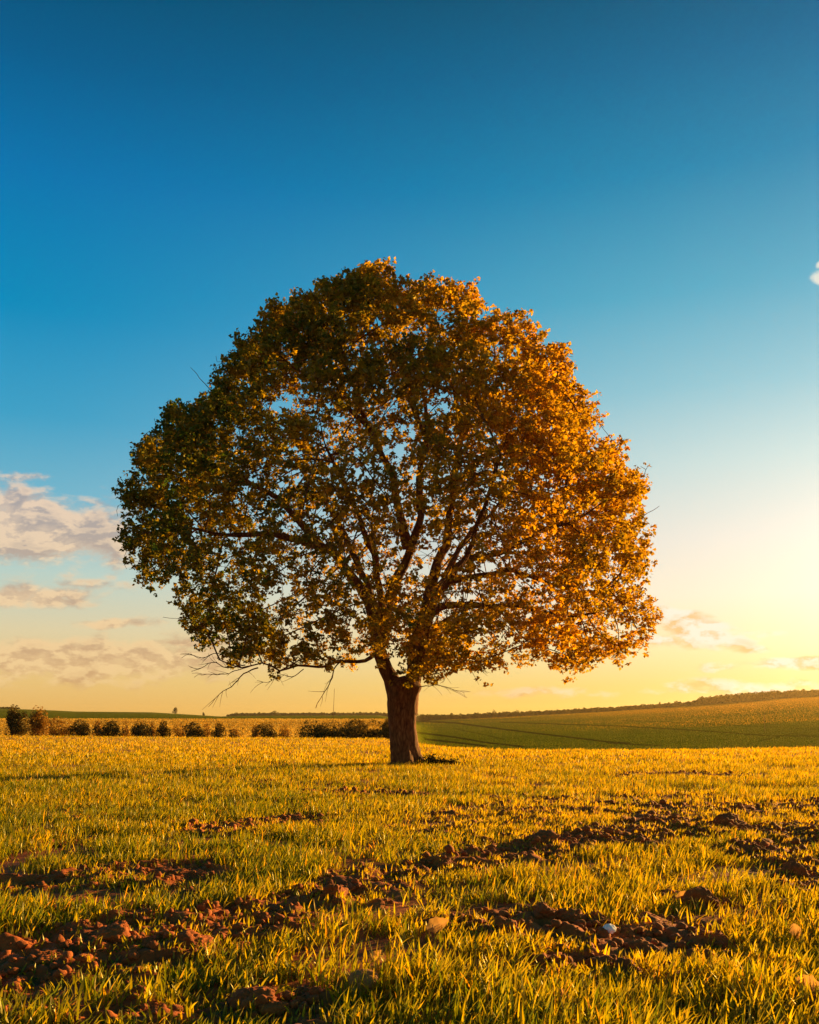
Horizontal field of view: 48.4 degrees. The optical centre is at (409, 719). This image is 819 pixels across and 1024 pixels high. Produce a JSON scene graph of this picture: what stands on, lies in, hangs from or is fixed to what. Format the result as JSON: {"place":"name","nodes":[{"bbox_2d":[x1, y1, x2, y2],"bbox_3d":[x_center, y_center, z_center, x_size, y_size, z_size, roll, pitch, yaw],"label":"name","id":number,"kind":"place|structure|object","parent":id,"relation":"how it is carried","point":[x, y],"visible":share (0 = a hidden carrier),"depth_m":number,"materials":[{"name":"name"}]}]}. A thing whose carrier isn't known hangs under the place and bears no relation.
{"place":"outdoors","nodes":[
{"label":"outdoors","id":0,"kind":"place"},
{"bbox_2d":[0,735,818,1023],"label":"field","id":1,"kind":"structure","parent":0,"point":[150,956],"depth_m":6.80,"materials":[{"name":"green plant"}]},
{"bbox_2d":[2,976,30,989],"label":"soil clod","id":2,"kind":"object","parent":1,"relation":"on","point":[23,979],"visible":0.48,"depth_m":4.70,"materials":[{"name":"brown soil"}]},
{"bbox_2d":[4,704,29,735],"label":"shrub","id":3,"kind":"object","parent":1,"relation":"on","point":[15,724],"visible":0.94,"depth_m":76.85,"materials":[{"name":"green plant"}]},
{"bbox_2d":[27,705,49,736],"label":"shrub","id":4,"kind":"object","parent":1,"relation":"on","point":[37,725],"visible":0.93,"depth_m":79.36,"materials":[{"name":"brown plant"}]},
{"bbox_2d":[25,947,63,965],"bbox_3d":[-2.029,1.385,5.077,0.290,0.188,0.246,0,0,-34],"label":"soil clod","id":5,"kind":"object","parent":1,"relation":"on","point":[43,955],"visible":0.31,"depth_m":5.06,"materials":[{"name":"brown soil"}]},
{"bbox_2d":[66,717,90,736],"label":"shrub","id":6,"kind":"object","parent":1,"relation":"on","point":[79,728],"visible":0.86,"depth_m":78.99,"materials":[{"name":"green plant"}]},
{"bbox_2d":[96,719,121,736],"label":"shrub","id":7,"kind":"object","parent":1,"relation":"on","point":[113,728],"visible":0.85,"depth_m":79.44,"materials":[{"name":"green plant"}]},
{"bbox_2d":[96,920,131,942],"bbox_3d":[-1.763,1.298,5.479,0.240,0.150,0.304,0,0,10],"label":"soil clod","id":8,"kind":"object","parent":1,"relation":"on","point":[113,932],"visible":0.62,"depth_m":5.39,"materials":[{"name":"brown soil"}]},
{"bbox_2d":[131,908,154,918],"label":"soil clod","id":9,"kind":"object","parent":1,"relation":"on","point":[146,911],"visible":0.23,"depth_m":6.23,"materials":[{"name":"brown soil"}]},
{"bbox_2d":[174,930,212,948],"bbox_3d":[-1.285,1.320,5.380,0.242,0.142,0.249,0,0,0],"label":"soil clod","id":10,"kind":"object","parent":1,"relation":"on","point":[189,937],"visible":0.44,"depth_m":5.33,"materials":[{"name":"brown soil"}]},
{"bbox_2d":[228,986,276,1009],"bbox_3d":[-0.741,1.336,4.295,0.278,0.144,0.194,0,0,34],"label":"soil clod","id":11,"kind":"object","parent":1,"relation":"on","point":[264,994],"visible":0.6,"depth_m":4.25,"materials":[{"name":"brown soil"}]},
{"bbox_2d":[258,1000,291,1015],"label":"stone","id":12,"kind":"object","parent":1,"relation":"on","point":[279,1006],"visible":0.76,"depth_m":4.17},
{"bbox_2d":[308,720,347,738],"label":"shrub","id":13,"kind":"object","parent":1,"relation":"on","point":[333,728],"visible":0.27,"depth_m":84.69,"materials":[{"name":"green plant"}]},
{"bbox_2d":[322,884,348,896],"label":"soil clod","id":14,"kind":"object","parent":1,"relation":"on","point":[330,889],"visible":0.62,"depth_m":6.73,"materials":[{"name":"brown soil"}]},
{"bbox_2d":[333,977,343,988],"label":"stone","id":15,"kind":"object","parent":1,"relation":"on","point":[340,979],"visible":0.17,"depth_m":4.58,"materials":[{"name":"stone"}]},
{"bbox_2d":[346,969,378,995],"bbox_3d":[-0.227,1.306,4.492,0.174,0.142,0.195,0,0,-13],"label":"stone","id":16,"kind":"object","parent":1,"relation":"on","point":[368,976],"visible":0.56,"depth_m":4.44,"materials":[{"name":"stone"}]},
{"bbox_2d":[356,720,382,738],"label":"shrub","id":17,"kind":"object","parent":1,"relation":"on","point":[372,733],"visible":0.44,"depth_m":85.59,"materials":[{"name":"brown plant"}]},
{"bbox_2d":[370,950,380,961],"bbox_3d":[-0.187,1.300,5.002,0.087,0.058,0.028,-42,-9,-17],"label":"fallen leaf","id":18,"kind":"object","parent":1,"relation":"on","point":[374,953],"visible":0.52,"depth_m":5.00,"materials":[{"name":"orange plant"}]},
{"bbox_2d":[111,256,663,765],"bbox_3d":[-0.781,-6.427,27.470,17.092,15.893,16.239,0,0,0],"label":"tree","id":19,"kind":"object","parent":1,"relation":"on","point":[357,302],"visible":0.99,"depth_m":24.12,"materials":[{"name":"orange plant"}]},
{"bbox_2d":[0,758,818,1023],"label":"soil crumbs","id":20,"kind":"object","parent":1,"relation":"on","point":[299,1001],"visible":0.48,"depth_m":6.83,"materials":[{"name":"brown soil"}]},
{"bbox_2d":[426,916,448,932],"bbox_3d":[0.175,1.284,5.690,0.154,0.100,0.045,-20,-22,-5],"label":"fallen leaf","id":21,"kind":"object","parent":1,"relation":"on","point":[435,923],"visible":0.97,"depth_m":5.69,"materials":[{"name":"orange plant"}]},
{"bbox_2d":[421,753,458,764],"bbox_3d":[0.914,1.190,27.090,1.123,0.480,0.646,0,0,0],"label":"weed clump","id":22,"kind":"object","parent":1,"relation":"on","point":[431,758],"visible":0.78,"depth_m":27.00,"materials":[{"name":"plant"}]},
{"bbox_2d":[437,858,456,869],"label":"soil clod","id":23,"kind":"object","parent":1,"relation":"on","point":[446,862],"visible":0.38,"depth_m":8.32,"materials":[{"name":"brown soil"}]},
{"bbox_2d":[494,916,516,931],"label":"soil clod","id":24,"kind":"object","parent":1,"relation":"on","point":[501,921],"visible":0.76,"depth_m":5.76,"materials":[{"name":"brown soil"}]},
{"bbox_2d":[525,829,559,842],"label":"soil clod","id":25,"kind":"object","parent":1,"relation":"on","point":[547,835],"visible":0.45,"depth_m":9.90,"materials":[{"name":"brown soil"}]},
{"bbox_2d":[531,902,558,918],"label":"soil clod","id":26,"kind":"object","parent":1,"relation":"on","point":[544,909],"visible":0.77,"depth_m":6.14,"materials":[{"name":"brown soil"}]},
{"bbox_2d":[556,988,568,1002],"bbox_3d":[0.717,1.291,4.226,0.094,0.063,0.034,50,9,33],"label":"fallen leaf","id":27,"kind":"object","parent":1,"relation":"on","point":[562,990],"visible":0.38,"depth_m":4.24,"materials":[{"name":"orange plant"}]},
{"bbox_2d":[556,907,586,923],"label":"soil clod","id":28,"kind":"object","parent":1,"relation":"on","point":[570,916],"visible":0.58,"depth_m":6.10,"materials":[{"name":"brown soil"}]},
{"bbox_2d":[569,843,587,854],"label":"soil clod","id":29,"kind":"object","parent":1,"relation":"on","point":[573,845],"visible":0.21,"depth_m":9.46,"materials":[{"name":"brown soil"}]},
{"bbox_2d":[584,910,612,924],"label":"soil clod","id":30,"kind":"object","parent":1,"relation":"on","point":[602,917],"visible":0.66,"depth_m":6.07,"materials":[{"name":"brown soil"}]},
{"bbox_2d":[582,954,616,970],"bbox_3d":[1.072,1.363,5.020,0.224,0.133,0.184,0,0,-19],"label":"soil clod","id":31,"kind":"object","parent":1,"relation":"on","point":[599,959],"visible":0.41,"depth_m":4.98,"materials":[{"name":"brown soil"}]},
{"bbox_2d":[603,923,615,933],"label":"pebble","id":32,"kind":"object","parent":1,"relation":"on","point":[610,928],"visible":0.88,"depth_m":5.58,"materials":[{"name":"white stone"}]},
{"bbox_2d":[612,957,642,978],"bbox_3d":[1.150,1.335,4.822,0.160,0.129,0.185,0,0,30],"label":"soil clod","id":33,"kind":"object","parent":1,"relation":"on","point":[624,964],"visible":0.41,"depth_m":4.81,"materials":[{"name":"brown soil"}]},
{"bbox_2d":[623,937,654,953],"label":"soil clod","id":34,"kind":"object","parent":1,"relation":"on","point":[640,943],"visible":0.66,"depth_m":5.34,"materials":[{"name":"brown soil"}]},
{"bbox_2d":[643,840,662,851],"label":"soil clod","id":35,"kind":"object","parent":1,"relation":"on","point":[648,843],"visible":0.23,"depth_m":9.63,"materials":[{"name":"brown soil"}]},
{"bbox_2d":[675,890,684,899],"bbox_3d":[2.002,1.293,6.612,0.136,0.088,0.044,0,-24,11],"label":"fallen leaf","id":36,"kind":"object","parent":1,"relation":"on","point":[680,893],"visible":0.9,"depth_m":6.63,"materials":[{"name":"orange plant"}]},
{"bbox_2d":[679,886,718,909],"bbox_3d":[2.092,1.321,6.576,0.289,0.220,0.142,0,0,30],"label":"soil clod","id":37,"kind":"object","parent":1,"relation":"on","point":[700,893],"visible":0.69,"depth_m":6.53,"materials":[{"name":"brown soil"}]},
{"bbox_2d":[711,812,746,827],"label":"soil clod","id":38,"kind":"object","parent":1,"relation":"on","point":[725,819],"visible":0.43,"depth_m":11.32,"materials":[{"name":"brown soil"}]},
{"bbox_2d":[749,837,772,844],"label":"soil clod","id":39,"kind":"object","parent":1,"relation":"on","point":[765,839],"visible":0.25,"depth_m":9.95,"materials":[{"name":"brown soil"}]},
{"bbox_2d":[779,861,811,878],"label":"soil clod","id":40,"kind":"object","parent":1,"relation":"on","point":[799,868],"visible":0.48,"depth_m":7.83,"materials":[{"name":"brown soil"}]},
{"bbox_2d":[789,923,801,939],"bbox_3d":[2.344,1.291,5.506,0.077,0.114,0.036,-32,-31,31],"label":"fallen leaf","id":41,"kind":"object","parent":1,"relation":"on","point":[794,928],"visible":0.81,"depth_m":5.52,"materials":[{"name":"orange plant"}]},
{"bbox_2d":[789,990,818,1010],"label":"soil clod","id":42,"kind":"object","parent":1,"relation":"on","point":[814,997],"visible":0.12,"depth_m":4.25,"materials":[{"name":"brown soil"}]},
{"bbox_2d":[795,974,818,991],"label":"fallen leaf","id":43,"kind":"object","parent":42,"relation":"on","point":[811,978],"visible":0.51,"depth_m":4.41,"materials":[{"name":"orange plant"}]},
{"bbox_2d":[0,696,818,750],"bbox_3d":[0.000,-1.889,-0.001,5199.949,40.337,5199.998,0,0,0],"label":"hills","id":44,"kind":"structure","parent":0,"point":[153,715],"depth_m":342.95,"materials":[{"name":"green plant"}]},
{"bbox_2d":[0,706,19,708],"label":"woodland","id":45,"kind":"object","parent":44,"relation":"on","point":[9,707],"visible":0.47,"depth_m":1368.04,"materials":[{"name":"green plant"}]},
{"bbox_2d":[41,716,78,736],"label":"shrub","id":46,"kind":"object","parent":44,"relation":"on","point":[59,732],"visible":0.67,"depth_m":82.74,"materials":[{"name":"brown plant"}]},
{"bbox_2d":[91,718,101,736],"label":"shrub","id":47,"kind":"object","parent":44,"relation":"on","point":[95,728],"visible":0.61,"depth_m":86.88,"materials":[{"name":"brown plant"}]},
{"bbox_2d":[120,721,129,736],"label":"shrub","id":48,"kind":"object","parent":44,"relation":"on","point":[125,732],"visible":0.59,"depth_m":87.77,"materials":[{"name":"brown plant"}]},
{"bbox_2d":[129,720,151,737],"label":"shrub","id":49,"kind":"object","parent":44,"relation":"on","point":[138,730],"visible":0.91,"depth_m":80.14,"materials":[{"name":"green plant"}]},
{"bbox_2d":[146,722,158,737],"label":"shrub","id":50,"kind":"object","parent":44,"relation":"on","point":[153,733],"visible":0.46,"depth_m":86.50,"materials":[{"name":"brown plant"}]},
{"bbox_2d":[156,720,170,737],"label":"shrub","id":51,"kind":"object","parent":44,"relation":"on","point":[163,730],"visible":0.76,"depth_m":80.94,"materials":[{"name":"green plant"}]},
{"bbox_2d":[170,723,185,736],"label":"shrub","id":52,"kind":"object","parent":44,"relation":"on","point":[176,729],"visible":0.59,"depth_m":87.12,"materials":[{"name":"brown plant"}]},
{"bbox_2d":[181,721,205,737],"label":"shrub","id":53,"kind":"object","parent":44,"relation":"on","point":[189,730],"visible":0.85,"depth_m":81.50,"materials":[{"name":"green plant"}]},
{"bbox_2d":[0,718,387,738],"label":"meadow grass","id":54,"kind":"structure","parent":44,"relation":"on","point":[243,723],"depth_m":279.38,"materials":[{"name":"plant"}]},
{"bbox_2d":[201,722,211,736],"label":"shrub","id":55,"kind":"object","parent":44,"relation":"on","point":[206,730],"visible":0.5,"depth_m":87.62,"materials":[{"name":"brown plant"}]},
{"bbox_2d":[210,721,226,737],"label":"shrub","id":56,"kind":"object","parent":44,"relation":"on","point":[218,731],"visible":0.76,"depth_m":82.13,"materials":[{"name":"green plant"}]},
{"bbox_2d":[225,723,241,737],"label":"shrub","id":57,"kind":"object","parent":44,"relation":"on","point":[234,732],"visible":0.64,"depth_m":88.11,"materials":[{"name":"brown plant"}]},
{"bbox_2d":[249,723,260,737],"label":"shrub","id":58,"kind":"object","parent":44,"relation":"on","point":[255,731],"visible":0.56,"depth_m":88.60,"materials":[{"name":"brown plant"}]},
{"bbox_2d":[252,721,281,738],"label":"shrub","id":59,"kind":"object","parent":44,"relation":"on","point":[265,731],"visible":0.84,"depth_m":83.67,"materials":[{"name":"green plant"}]},
{"bbox_2d":[278,724,291,737],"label":"shrub","id":60,"kind":"object","parent":44,"relation":"on","point":[284,734],"visible":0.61,"depth_m":88.99,"materials":[{"name":"brown plant"}]},
{"bbox_2d":[294,720,336,738],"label":"shrub","id":61,"kind":"object","parent":44,"relation":"on","point":[314,733],"visible":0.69,"depth_m":83.50,"materials":[{"name":"green plant"}]},
{"bbox_2d":[226,712,424,720],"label":"woodland","id":62,"kind":"object","parent":44,"relation":"on","point":[310,713],"visible":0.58,"depth_m":1485.72,"materials":[{"name":"green plant"}]},
{"bbox_2d":[328,718,366,738],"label":"shrub","id":63,"kind":"object","parent":44,"relation":"on","point":[350,731],"visible":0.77,"depth_m":84.43,"materials":[{"name":"green plant"}]},
{"bbox_2d":[378,719,389,738],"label":"shrub","id":64,"kind":"object","parent":44,"relation":"on","point":[384,732],"visible":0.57,"depth_m":84.64,"materials":[{"name":"green plant"}]},
{"bbox_2d":[419,701,692,720],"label":"hedgerow","id":65,"kind":"object","parent":44,"relation":"on","point":[427,717],"visible":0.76,"depth_m":940.03,"materials":[{"name":"green plant"}]},
{"bbox_2d":[422,696,818,750],"bbox_3d":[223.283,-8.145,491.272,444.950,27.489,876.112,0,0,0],"label":"hill crop","id":66,"kind":"object","parent":44,"relation":"on","point":[584,733],"visible":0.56,"depth_m":293.30,"materials":[{"name":"green plant"}]},
{"bbox_2d":[691,689,818,705],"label":"woodland","id":67,"kind":"object","parent":44,"relation":"on","point":[743,697],"visible":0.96,"depth_m":870.38,"materials":[{"name":"plant"}]},
{"bbox_2d":[0,0,818,716],"label":"sky","id":68,"kind":"structure","parent":0,"point":[639,177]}
]}

